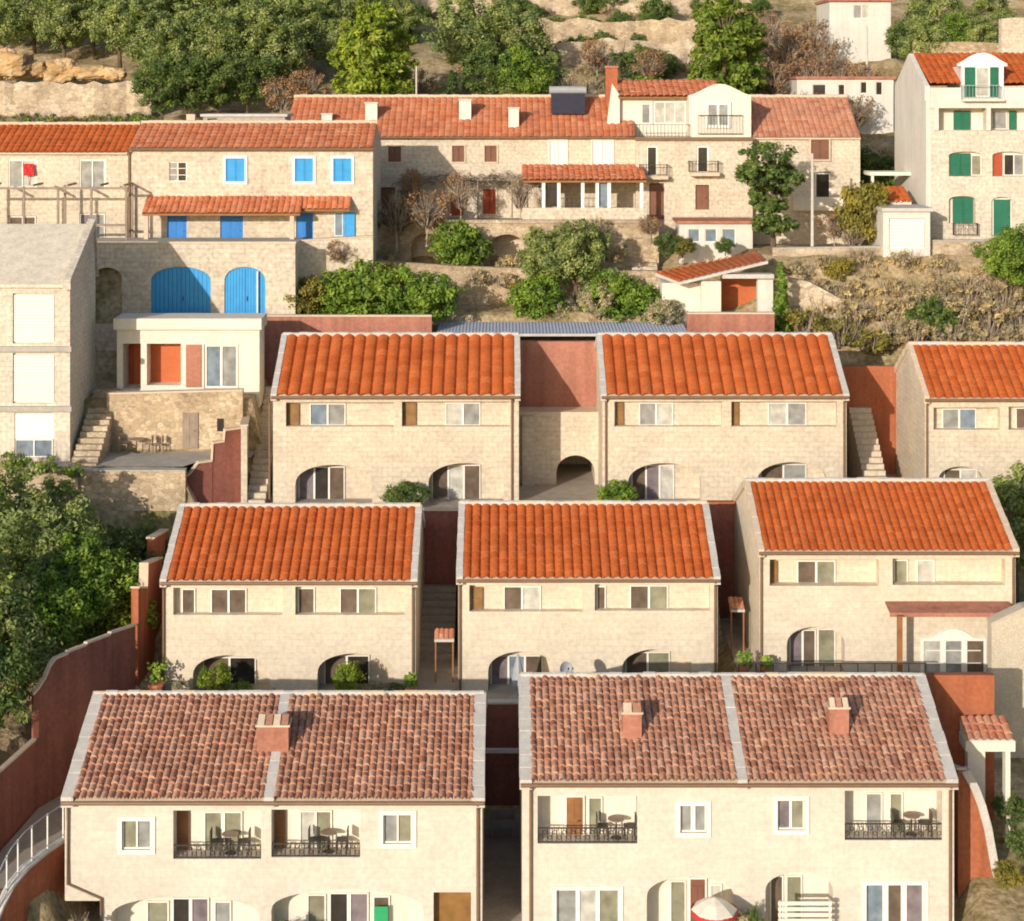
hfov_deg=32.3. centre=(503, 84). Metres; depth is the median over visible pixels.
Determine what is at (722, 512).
retaining wall
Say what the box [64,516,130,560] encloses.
evergreen tree
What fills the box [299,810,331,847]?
balcony door
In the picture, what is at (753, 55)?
poplar tree
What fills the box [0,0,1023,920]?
ground
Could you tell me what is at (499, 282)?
brush clump
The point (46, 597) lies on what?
leafy tree
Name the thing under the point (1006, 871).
garden shrub
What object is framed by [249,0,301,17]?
olive tree
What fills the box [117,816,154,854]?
window
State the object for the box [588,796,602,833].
balcony door
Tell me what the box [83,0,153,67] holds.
olive tree
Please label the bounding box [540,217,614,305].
olive tree
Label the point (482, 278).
brush clump
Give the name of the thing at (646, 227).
bare tree
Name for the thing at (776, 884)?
glass door
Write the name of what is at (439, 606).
stairs
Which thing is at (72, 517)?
olive tree
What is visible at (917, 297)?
brush clump
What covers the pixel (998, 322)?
brush clump
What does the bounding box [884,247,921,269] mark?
brush clump
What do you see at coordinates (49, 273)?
stone house
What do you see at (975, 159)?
window
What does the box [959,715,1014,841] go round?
tiled gate
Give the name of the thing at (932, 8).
olive tree
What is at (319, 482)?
glass door
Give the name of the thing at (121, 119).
hedge clump
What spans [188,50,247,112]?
evergreen tree
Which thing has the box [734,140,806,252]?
pruned tree
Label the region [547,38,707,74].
terrace wall
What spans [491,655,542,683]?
glass door
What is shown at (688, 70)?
brush clump
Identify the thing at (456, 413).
window
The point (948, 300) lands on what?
brush clump
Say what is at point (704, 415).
row house
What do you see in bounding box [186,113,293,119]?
outhouse
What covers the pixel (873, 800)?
balcony door
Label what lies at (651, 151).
glass door
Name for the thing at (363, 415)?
row house
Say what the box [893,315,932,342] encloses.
brush clump
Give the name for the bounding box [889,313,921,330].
brush clump
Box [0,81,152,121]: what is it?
terrace wall
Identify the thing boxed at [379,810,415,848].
window
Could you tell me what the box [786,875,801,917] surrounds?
glass door
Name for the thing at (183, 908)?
glass door
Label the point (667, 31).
terrace wall
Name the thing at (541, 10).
garden shrub
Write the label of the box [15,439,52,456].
window
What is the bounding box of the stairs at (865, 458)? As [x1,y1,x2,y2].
[848,407,886,477]
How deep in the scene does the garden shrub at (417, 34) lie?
152.62 m
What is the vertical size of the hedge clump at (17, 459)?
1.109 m
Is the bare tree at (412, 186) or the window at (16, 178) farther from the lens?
the bare tree at (412, 186)
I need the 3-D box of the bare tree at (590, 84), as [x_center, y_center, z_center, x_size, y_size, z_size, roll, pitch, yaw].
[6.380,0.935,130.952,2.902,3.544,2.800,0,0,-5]
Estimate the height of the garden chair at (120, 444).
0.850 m
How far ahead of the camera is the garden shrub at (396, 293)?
98.80 m
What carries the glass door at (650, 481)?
in the row house at (704, 415)
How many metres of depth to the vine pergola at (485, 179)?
110.46 m
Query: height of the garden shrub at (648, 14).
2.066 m
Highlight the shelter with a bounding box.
[863,171,910,182]
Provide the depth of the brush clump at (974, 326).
99.82 m
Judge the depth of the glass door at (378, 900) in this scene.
62.87 m
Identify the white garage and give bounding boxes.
[872,204,933,258]
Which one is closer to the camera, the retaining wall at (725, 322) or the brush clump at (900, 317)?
the retaining wall at (725, 322)
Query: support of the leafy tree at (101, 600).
on the ground
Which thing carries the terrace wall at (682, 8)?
on the ground
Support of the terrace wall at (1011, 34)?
on the ground
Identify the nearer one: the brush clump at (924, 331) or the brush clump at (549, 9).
the brush clump at (924, 331)
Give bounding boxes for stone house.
[0,121,140,237]
[0,219,98,461]
[127,120,380,262]
[291,94,635,217]
[604,66,753,237]
[749,94,860,244]
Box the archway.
[519,407,597,485]
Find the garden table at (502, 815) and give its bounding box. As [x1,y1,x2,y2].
[490,810,514,837]
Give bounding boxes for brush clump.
[34,116,63,121]
[59,114,76,121]
[78,113,99,121]
[376,249,397,260]
[431,9,441,19]
[453,64,475,73]
[465,267,492,283]
[495,254,522,266]
[496,272,521,286]
[509,279,537,293]
[538,2,552,13]
[574,65,598,75]
[598,5,617,16]
[600,245,630,262]
[623,10,639,20]
[676,62,690,70]
[684,67,698,73]
[738,8,748,16]
[783,304,829,331]
[784,259,815,279]
[792,318,833,335]
[805,275,839,292]
[806,293,846,314]
[814,253,841,269]
[815,316,868,345]
[831,286,854,297]
[833,296,873,324]
[834,268,856,276]
[836,278,876,301]
[844,247,879,267]
[850,325,895,354]
[853,261,886,279]
[856,295,898,320]
[871,336,900,349]
[874,276,910,297]
[875,317,919,340]
[883,317,910,330]
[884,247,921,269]
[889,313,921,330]
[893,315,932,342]
[894,281,928,302]
[894,286,945,318]
[900,261,926,275]
[916,262,948,276]
[920,273,961,295]
[920,290,947,302]
[927,254,959,273]
[929,320,968,341]
[937,294,957,307]
[938,291,987,327]
[946,271,994,300]
[953,312,989,332]
[960,325,1002,341]
[964,295,1020,331]
[965,266,985,275]
[968,295,1004,314]
[971,265,999,281]
[977,332,1010,341]
[980,278,1023,308]
[996,301,1023,334]
[996,327,1022,341]
[1001,321,1023,341]
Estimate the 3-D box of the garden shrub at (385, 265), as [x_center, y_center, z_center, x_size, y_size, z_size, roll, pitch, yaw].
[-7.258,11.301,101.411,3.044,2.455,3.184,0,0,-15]
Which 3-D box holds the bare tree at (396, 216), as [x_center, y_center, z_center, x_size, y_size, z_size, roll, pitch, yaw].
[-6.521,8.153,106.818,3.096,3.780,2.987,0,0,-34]
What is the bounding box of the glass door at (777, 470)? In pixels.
[760,464,806,477]
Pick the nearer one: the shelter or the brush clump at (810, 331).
the brush clump at (810, 331)
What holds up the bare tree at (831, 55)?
on the ground
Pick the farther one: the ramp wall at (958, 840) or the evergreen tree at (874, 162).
the evergreen tree at (874, 162)
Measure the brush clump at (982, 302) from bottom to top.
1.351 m
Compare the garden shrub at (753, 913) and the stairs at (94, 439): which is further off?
the stairs at (94, 439)
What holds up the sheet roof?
attached to the retaining wall at (725, 322)
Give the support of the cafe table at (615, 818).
on the row house at (746, 791)
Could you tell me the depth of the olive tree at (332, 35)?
140.02 m
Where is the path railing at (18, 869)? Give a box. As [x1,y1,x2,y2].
[0,805,63,901]
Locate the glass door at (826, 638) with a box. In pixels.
[817,628,835,665]
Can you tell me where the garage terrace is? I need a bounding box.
[95,237,303,350]
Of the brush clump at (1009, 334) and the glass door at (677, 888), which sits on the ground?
the brush clump at (1009, 334)
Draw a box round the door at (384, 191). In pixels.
[381,188,393,217]
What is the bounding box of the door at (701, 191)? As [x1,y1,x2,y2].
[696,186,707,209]
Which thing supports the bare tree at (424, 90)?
on the ground
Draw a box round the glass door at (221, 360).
[205,344,237,387]
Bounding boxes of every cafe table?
[128,437,144,452]
[222,830,238,855]
[320,828,336,853]
[608,815,624,839]
[903,811,919,836]
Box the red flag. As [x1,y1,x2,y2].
[23,164,33,184]
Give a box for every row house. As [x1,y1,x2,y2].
[61,690,486,920]
[160,502,425,690]
[268,332,520,502]
[456,500,720,690]
[517,672,957,920]
[595,332,848,499]
[731,477,1019,672]
[894,341,1023,491]
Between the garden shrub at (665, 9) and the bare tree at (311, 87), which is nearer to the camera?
the bare tree at (311, 87)
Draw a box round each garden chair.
[119,435,127,452]
[144,435,153,452]
[154,435,163,452]
[210,827,222,855]
[238,827,250,855]
[308,825,320,853]
[336,825,348,853]
[374,906,387,920]
[596,812,607,839]
[624,812,635,839]
[890,808,904,836]
[918,808,932,836]
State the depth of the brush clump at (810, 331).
99.16 m
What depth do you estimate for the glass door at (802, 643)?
75.76 m
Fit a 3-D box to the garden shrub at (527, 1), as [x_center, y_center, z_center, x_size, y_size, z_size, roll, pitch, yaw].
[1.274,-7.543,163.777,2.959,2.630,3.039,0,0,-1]
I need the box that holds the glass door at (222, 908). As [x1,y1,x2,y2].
[214,900,230,920]
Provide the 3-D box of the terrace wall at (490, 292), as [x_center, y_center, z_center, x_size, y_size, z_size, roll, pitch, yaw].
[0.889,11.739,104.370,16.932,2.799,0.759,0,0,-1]
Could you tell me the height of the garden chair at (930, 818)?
0.850 m
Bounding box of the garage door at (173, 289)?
[151,267,210,312]
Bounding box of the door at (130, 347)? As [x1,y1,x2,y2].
[129,346,132,383]
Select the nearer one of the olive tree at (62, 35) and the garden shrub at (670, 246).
the garden shrub at (670, 246)
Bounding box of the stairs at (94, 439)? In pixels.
[70,389,119,465]
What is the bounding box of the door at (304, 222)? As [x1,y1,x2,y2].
[296,213,312,238]
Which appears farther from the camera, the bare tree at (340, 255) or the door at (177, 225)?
the door at (177, 225)
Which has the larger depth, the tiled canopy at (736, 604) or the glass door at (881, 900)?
the tiled canopy at (736, 604)
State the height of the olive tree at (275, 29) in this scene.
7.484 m
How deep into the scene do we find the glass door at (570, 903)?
62.12 m
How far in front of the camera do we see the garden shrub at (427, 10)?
158.88 m
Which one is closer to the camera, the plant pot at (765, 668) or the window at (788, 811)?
the window at (788, 811)
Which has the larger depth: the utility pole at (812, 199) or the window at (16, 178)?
the utility pole at (812, 199)
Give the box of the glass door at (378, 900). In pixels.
[373,895,389,920]
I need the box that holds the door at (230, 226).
[220,216,242,237]
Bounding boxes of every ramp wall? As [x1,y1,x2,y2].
[954,764,965,898]
[962,766,997,892]
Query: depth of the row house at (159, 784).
62.72 m
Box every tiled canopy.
[434,628,453,681]
[728,596,744,657]
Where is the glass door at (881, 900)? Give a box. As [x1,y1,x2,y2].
[862,881,927,920]
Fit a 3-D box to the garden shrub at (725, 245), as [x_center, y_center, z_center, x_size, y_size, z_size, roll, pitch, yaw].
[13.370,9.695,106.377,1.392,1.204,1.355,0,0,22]
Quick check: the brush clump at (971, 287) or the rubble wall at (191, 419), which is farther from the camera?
the brush clump at (971, 287)
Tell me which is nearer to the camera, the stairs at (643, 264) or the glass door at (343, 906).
the glass door at (343, 906)
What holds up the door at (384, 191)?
in the stone house at (472, 134)
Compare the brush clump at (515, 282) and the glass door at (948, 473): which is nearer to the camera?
the glass door at (948, 473)
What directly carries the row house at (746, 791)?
on the ground
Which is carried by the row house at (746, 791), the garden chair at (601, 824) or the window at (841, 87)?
the garden chair at (601, 824)
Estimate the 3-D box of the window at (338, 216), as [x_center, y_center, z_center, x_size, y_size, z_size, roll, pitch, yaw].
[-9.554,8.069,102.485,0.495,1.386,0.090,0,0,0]
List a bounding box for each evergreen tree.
[0,643,41,728]
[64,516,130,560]
[106,525,165,586]
[128,522,169,575]
[129,52,195,119]
[157,50,221,113]
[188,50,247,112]
[221,50,278,112]
[457,38,519,94]
[860,145,894,189]
[884,13,926,58]
[994,233,1023,276]
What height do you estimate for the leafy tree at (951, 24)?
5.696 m
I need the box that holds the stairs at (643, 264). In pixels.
[631,259,657,270]
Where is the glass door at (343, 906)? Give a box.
[329,892,368,920]
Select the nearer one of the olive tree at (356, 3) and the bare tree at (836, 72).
the bare tree at (836, 72)
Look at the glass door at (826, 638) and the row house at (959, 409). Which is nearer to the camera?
the glass door at (826, 638)
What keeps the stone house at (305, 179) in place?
on the ground
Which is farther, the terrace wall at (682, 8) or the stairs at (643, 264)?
the terrace wall at (682, 8)
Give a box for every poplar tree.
[326,18,368,94]
[343,0,406,94]
[377,12,420,93]
[686,6,734,87]
[695,0,761,94]
[721,11,769,93]
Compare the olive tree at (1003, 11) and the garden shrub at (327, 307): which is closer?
the garden shrub at (327, 307)
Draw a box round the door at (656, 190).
[650,184,662,219]
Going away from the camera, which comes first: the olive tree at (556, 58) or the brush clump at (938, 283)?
the brush clump at (938, 283)
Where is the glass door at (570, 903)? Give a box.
[553,886,622,920]
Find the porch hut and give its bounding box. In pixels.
[655,251,773,325]
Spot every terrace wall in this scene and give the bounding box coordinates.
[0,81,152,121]
[375,260,661,304]
[388,0,750,17]
[512,18,714,43]
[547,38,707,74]
[772,245,881,256]
[786,277,840,321]
[912,42,998,54]
[930,239,994,255]
[999,17,1023,87]
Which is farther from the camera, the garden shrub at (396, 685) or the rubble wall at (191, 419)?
the rubble wall at (191, 419)
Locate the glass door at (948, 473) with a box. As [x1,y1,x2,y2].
[944,469,976,477]
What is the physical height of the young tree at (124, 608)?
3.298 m
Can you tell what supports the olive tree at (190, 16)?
on the ground
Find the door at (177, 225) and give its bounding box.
[168,216,186,237]
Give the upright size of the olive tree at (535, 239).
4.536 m
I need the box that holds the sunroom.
[672,217,754,262]
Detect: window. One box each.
[9,159,36,186]
[9,216,35,223]
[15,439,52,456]
[79,159,105,186]
[80,214,104,237]
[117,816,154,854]
[169,162,186,180]
[182,588,195,611]
[211,588,246,611]
[298,587,314,611]
[310,403,345,424]
[334,212,342,235]
[340,587,375,611]
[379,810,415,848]
[445,402,479,424]
[503,586,540,608]
[596,586,605,607]
[630,585,667,607]
[639,402,672,424]
[654,101,685,123]
[676,801,710,836]
[688,228,699,241]
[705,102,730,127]
[705,228,716,241]
[722,228,734,246]
[768,402,806,424]
[773,796,808,834]
[797,560,835,581]
[812,84,825,94]
[838,84,844,94]
[853,5,868,17]
[860,82,866,93]
[876,82,881,94]
[893,559,907,581]
[916,559,934,581]
[921,638,986,671]
[942,408,975,427]
[971,155,980,175]
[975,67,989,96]
[991,111,1006,128]
[1003,154,1023,175]
[1015,407,1023,427]
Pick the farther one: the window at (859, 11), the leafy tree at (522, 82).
the window at (859, 11)
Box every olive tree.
[0,0,34,47]
[0,463,60,574]
[0,474,92,558]
[0,508,78,591]
[0,555,41,650]
[0,589,63,714]
[5,0,62,53]
[5,494,121,588]
[32,0,90,57]
[61,0,118,59]
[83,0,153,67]
[106,0,171,77]
[133,18,202,80]
[142,0,192,37]
[164,9,216,61]
[165,0,239,24]
[186,5,259,90]
[196,0,214,9]
[210,0,255,38]
[216,0,287,58]
[241,7,311,98]
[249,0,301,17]
[253,0,328,68]
[298,0,352,59]
[310,16,352,77]
[317,0,375,20]
[382,0,425,40]
[421,0,506,93]
[478,0,554,65]
[515,225,576,302]
[529,49,570,93]
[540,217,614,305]
[897,15,953,59]
[903,0,971,26]
[948,16,998,42]
[963,0,1018,37]
[992,460,1023,603]
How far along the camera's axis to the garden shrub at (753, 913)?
61.33 m
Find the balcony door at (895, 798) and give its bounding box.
[889,792,902,830]
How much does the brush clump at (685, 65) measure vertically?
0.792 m
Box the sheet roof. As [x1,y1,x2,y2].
[437,322,686,335]
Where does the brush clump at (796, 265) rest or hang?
on the ground
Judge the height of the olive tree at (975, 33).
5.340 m
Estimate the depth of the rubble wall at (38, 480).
86.04 m
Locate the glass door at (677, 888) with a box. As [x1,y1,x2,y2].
[670,880,685,920]
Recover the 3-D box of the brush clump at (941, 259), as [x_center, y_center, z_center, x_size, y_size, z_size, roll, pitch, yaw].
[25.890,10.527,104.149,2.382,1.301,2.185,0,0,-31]
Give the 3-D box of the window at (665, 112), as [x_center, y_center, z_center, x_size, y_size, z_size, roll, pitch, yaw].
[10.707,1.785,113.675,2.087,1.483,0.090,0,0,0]
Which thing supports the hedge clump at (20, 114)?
on the ground
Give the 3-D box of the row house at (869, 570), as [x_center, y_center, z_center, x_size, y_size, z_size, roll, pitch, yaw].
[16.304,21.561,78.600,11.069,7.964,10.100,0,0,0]
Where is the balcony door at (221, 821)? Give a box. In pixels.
[204,811,242,849]
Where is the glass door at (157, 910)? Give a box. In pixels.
[147,900,168,920]
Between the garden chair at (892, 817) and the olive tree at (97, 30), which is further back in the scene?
the olive tree at (97, 30)
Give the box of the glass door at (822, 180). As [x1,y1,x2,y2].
[815,173,829,196]
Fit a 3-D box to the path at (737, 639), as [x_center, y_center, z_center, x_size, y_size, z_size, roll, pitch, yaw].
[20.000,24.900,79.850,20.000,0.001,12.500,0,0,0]
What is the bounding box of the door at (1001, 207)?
[992,198,1010,234]
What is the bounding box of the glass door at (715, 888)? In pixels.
[710,883,721,919]
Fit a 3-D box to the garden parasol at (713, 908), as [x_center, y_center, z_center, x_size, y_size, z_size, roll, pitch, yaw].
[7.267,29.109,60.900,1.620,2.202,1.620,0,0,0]
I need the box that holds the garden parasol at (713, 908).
[691,896,737,920]
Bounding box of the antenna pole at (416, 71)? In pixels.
[411,66,421,94]
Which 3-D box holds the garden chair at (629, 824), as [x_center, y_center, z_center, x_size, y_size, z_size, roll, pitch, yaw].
[4.473,26.183,62.420,0.420,0.850,0.400,0,0,0]
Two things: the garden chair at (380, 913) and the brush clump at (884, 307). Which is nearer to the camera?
the garden chair at (380, 913)
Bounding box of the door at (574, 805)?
[565,796,584,834]
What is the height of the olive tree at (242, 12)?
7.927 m
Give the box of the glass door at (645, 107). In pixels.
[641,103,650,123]
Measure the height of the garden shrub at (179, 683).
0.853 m
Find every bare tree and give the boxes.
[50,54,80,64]
[258,74,305,112]
[277,52,319,82]
[285,67,332,94]
[324,236,354,263]
[377,190,416,250]
[397,167,421,207]
[398,187,453,246]
[406,68,440,93]
[442,168,479,218]
[509,173,531,218]
[555,68,587,88]
[572,74,604,93]
[578,37,613,84]
[583,212,614,241]
[628,47,668,78]
[636,214,661,241]
[747,8,793,60]
[757,57,803,94]
[760,24,818,69]
[766,45,823,90]
[781,16,836,61]
[787,55,835,85]
[799,37,853,75]
[811,62,864,75]
[816,213,849,245]
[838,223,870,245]
[845,60,884,75]
[847,93,878,127]
[876,147,894,178]
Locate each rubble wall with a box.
[0,468,78,520]
[79,468,186,511]
[98,388,118,463]
[107,388,243,448]
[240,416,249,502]
[300,235,372,313]
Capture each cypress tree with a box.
[442,70,461,94]
[771,261,790,331]
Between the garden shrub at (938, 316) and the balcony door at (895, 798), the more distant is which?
the garden shrub at (938, 316)
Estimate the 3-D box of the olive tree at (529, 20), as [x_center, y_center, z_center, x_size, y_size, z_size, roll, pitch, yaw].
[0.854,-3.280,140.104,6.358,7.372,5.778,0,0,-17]
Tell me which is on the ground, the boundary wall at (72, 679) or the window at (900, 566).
the boundary wall at (72, 679)
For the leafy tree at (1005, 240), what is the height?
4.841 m
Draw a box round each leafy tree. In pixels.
[1,562,94,686]
[40,530,141,628]
[40,559,120,647]
[494,44,557,94]
[875,177,894,187]
[922,11,976,42]
[970,223,1023,306]
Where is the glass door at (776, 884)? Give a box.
[769,875,782,920]
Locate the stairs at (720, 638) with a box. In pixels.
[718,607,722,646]
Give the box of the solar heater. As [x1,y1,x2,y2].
[549,86,585,113]
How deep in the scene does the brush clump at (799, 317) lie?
98.94 m
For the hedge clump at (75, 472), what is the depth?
84.99 m
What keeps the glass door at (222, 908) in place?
in the row house at (159, 784)
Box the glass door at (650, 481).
[631,465,673,498]
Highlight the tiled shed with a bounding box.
[871,185,912,244]
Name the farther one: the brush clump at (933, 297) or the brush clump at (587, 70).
the brush clump at (587, 70)
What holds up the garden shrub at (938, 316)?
on the ground
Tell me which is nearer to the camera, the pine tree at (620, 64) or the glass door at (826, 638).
the glass door at (826, 638)
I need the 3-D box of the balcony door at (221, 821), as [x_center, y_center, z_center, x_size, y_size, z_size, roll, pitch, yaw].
[-9.966,26.652,62.815,1.365,1.669,0.090,0,0,0]
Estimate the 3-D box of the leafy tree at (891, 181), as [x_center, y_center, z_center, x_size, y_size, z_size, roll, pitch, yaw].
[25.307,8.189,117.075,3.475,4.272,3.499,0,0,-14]
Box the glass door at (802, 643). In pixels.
[789,629,815,665]
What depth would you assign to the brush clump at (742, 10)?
162.30 m
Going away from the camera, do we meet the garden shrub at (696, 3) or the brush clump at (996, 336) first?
the brush clump at (996, 336)
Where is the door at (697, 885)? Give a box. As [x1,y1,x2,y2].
[689,877,706,920]
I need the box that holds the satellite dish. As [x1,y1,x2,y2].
[560,661,573,672]
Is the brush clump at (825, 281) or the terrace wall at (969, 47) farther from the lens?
the terrace wall at (969, 47)
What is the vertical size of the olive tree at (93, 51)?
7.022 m
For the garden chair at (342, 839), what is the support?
on the row house at (159, 784)
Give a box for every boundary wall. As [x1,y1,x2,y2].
[0,738,35,850]
[32,624,135,809]
[130,557,162,685]
[146,529,168,562]
[187,426,240,502]
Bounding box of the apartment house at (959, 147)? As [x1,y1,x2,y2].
[895,52,1023,238]
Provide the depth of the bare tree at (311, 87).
130.43 m
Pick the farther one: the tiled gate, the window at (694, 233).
the window at (694, 233)
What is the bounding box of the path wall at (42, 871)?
[0,837,64,920]
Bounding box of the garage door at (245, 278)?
[225,267,264,312]
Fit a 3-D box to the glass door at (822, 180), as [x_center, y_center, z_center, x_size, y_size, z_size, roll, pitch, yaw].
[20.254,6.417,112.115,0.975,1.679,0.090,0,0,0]
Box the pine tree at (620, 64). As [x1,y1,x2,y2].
[603,40,639,83]
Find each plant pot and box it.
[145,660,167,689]
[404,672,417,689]
[736,651,752,671]
[761,655,773,672]
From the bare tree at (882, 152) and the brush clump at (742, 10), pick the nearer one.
the bare tree at (882, 152)
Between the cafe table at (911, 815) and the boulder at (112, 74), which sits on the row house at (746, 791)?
the cafe table at (911, 815)
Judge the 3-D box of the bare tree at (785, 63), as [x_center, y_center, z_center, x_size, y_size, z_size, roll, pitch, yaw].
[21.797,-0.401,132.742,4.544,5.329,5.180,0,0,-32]
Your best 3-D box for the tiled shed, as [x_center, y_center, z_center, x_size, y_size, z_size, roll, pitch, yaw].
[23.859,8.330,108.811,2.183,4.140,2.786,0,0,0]
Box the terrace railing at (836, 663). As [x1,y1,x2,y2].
[739,663,925,674]
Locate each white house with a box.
[785,76,896,133]
[815,0,893,66]
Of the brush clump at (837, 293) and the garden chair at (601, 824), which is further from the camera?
the brush clump at (837, 293)
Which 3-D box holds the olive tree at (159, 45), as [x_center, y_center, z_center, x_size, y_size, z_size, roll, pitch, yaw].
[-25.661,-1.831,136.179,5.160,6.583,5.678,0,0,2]
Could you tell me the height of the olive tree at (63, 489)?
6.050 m
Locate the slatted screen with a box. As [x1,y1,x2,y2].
[778,900,831,920]
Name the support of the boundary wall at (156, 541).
on the ground
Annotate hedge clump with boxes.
[0,447,33,469]
[12,112,31,121]
[24,110,43,121]
[30,454,59,474]
[36,111,60,121]
[60,461,85,477]
[100,112,116,121]
[114,111,132,121]
[128,111,148,121]
[134,111,155,121]
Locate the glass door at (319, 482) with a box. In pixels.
[299,466,344,498]
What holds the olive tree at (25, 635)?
on the ground
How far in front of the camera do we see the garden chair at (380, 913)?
62.60 m
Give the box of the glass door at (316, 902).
[307,893,325,920]
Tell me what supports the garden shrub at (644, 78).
on the ground
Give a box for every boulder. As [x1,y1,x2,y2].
[0,47,33,80]
[20,60,46,78]
[43,58,78,83]
[71,65,110,81]
[104,67,126,81]
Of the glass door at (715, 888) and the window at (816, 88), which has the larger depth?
the window at (816, 88)
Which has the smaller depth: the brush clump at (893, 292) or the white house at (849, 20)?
the brush clump at (893, 292)
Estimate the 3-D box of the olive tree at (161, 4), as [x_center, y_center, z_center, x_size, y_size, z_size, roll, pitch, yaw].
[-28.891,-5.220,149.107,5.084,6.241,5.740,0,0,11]
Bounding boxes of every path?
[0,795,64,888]
[27,451,254,466]
[88,816,521,920]
[156,636,516,698]
[266,464,1003,506]
[720,596,1023,672]
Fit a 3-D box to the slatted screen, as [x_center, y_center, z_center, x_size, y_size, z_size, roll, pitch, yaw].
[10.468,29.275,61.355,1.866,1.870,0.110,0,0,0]
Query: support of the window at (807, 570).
in the row house at (869, 570)
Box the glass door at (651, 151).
[646,146,657,173]
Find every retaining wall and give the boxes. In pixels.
[264,314,431,385]
[379,218,658,269]
[423,507,1023,570]
[424,507,457,635]
[485,699,519,805]
[519,341,595,406]
[687,312,774,332]
[707,500,734,617]
[842,365,895,473]
[926,673,993,819]
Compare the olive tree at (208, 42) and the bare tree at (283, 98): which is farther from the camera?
the olive tree at (208, 42)
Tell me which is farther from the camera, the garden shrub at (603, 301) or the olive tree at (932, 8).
the olive tree at (932, 8)
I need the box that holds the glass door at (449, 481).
[432,465,479,498]
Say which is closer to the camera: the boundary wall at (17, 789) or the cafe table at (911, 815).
the cafe table at (911, 815)
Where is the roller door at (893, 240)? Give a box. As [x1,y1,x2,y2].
[889,222,923,248]
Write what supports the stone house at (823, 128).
on the ground
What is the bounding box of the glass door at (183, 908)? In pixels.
[172,897,208,920]
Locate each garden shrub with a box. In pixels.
[68,912,87,920]
[171,678,191,690]
[230,681,253,689]
[283,274,326,313]
[303,269,359,313]
[329,258,401,313]
[357,261,399,302]
[362,680,391,690]
[368,263,437,313]
[377,219,383,227]
[380,479,435,505]
[385,682,406,690]
[399,270,465,320]
[402,1,433,19]
[404,29,421,44]
[425,218,490,265]
[456,232,495,265]
[495,0,524,11]
[504,272,567,319]
[509,0,532,6]
[518,0,532,11]
[524,3,544,16]
[526,40,559,62]
[541,295,580,320]
[546,14,565,21]
[557,36,581,42]
[569,13,589,19]
[571,0,604,14]
[572,33,591,41]
[576,284,615,318]
[577,267,647,323]
[588,33,605,40]
[591,29,616,39]
[595,479,639,500]
[602,0,627,11]
[604,9,632,21]
[620,282,666,321]
[622,42,656,73]
[630,33,646,40]
[632,75,663,80]
[636,0,676,19]
[637,6,662,20]
[641,298,685,325]
[647,51,682,78]
[652,231,682,258]
[673,235,696,257]
[689,0,704,13]
[713,236,736,255]
[722,910,752,920]
[744,0,773,17]
[745,901,764,920]
[822,257,855,280]
[831,180,891,245]
[899,294,960,340]
[990,789,1023,827]
[991,858,1023,890]
[1003,823,1023,864]
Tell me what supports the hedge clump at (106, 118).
on the ground
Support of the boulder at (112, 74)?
on the ground
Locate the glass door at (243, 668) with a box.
[203,656,255,683]
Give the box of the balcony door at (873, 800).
[865,792,882,830]
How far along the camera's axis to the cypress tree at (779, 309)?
99.22 m
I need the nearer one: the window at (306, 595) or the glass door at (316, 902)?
the glass door at (316, 902)
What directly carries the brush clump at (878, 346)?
on the ground
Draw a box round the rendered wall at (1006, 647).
[986,602,1023,757]
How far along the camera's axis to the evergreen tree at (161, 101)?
127.52 m
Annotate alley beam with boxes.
[485,748,518,752]
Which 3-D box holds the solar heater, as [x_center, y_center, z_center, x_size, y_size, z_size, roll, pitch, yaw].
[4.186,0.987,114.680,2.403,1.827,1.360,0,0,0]
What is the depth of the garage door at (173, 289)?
98.19 m
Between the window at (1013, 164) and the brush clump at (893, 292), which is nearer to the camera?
the brush clump at (893, 292)
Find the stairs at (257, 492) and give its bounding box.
[247,386,272,502]
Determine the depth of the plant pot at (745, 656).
74.11 m
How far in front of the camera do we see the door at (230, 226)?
102.57 m
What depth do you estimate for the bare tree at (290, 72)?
136.80 m
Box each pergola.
[0,182,132,239]
[391,169,545,218]
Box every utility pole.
[811,153,813,245]
[866,25,867,75]
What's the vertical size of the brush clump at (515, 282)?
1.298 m
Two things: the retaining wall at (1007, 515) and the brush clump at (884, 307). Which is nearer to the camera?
the retaining wall at (1007, 515)
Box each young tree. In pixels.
[81,588,161,637]
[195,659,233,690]
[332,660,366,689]
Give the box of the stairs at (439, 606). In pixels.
[420,585,455,659]
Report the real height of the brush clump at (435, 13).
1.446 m
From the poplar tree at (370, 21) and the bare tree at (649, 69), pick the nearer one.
the poplar tree at (370, 21)
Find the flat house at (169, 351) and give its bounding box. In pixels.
[113,313,266,406]
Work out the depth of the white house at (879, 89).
128.00 m
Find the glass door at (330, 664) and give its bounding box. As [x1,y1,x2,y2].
[324,655,369,683]
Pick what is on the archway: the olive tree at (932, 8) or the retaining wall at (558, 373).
the retaining wall at (558, 373)
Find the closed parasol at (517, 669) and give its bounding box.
[510,654,522,698]
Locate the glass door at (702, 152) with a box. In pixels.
[696,146,708,170]
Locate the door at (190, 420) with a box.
[183,413,197,448]
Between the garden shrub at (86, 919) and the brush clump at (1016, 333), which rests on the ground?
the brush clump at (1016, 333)
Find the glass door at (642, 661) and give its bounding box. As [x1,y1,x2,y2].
[625,651,669,672]
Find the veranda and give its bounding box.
[522,164,646,249]

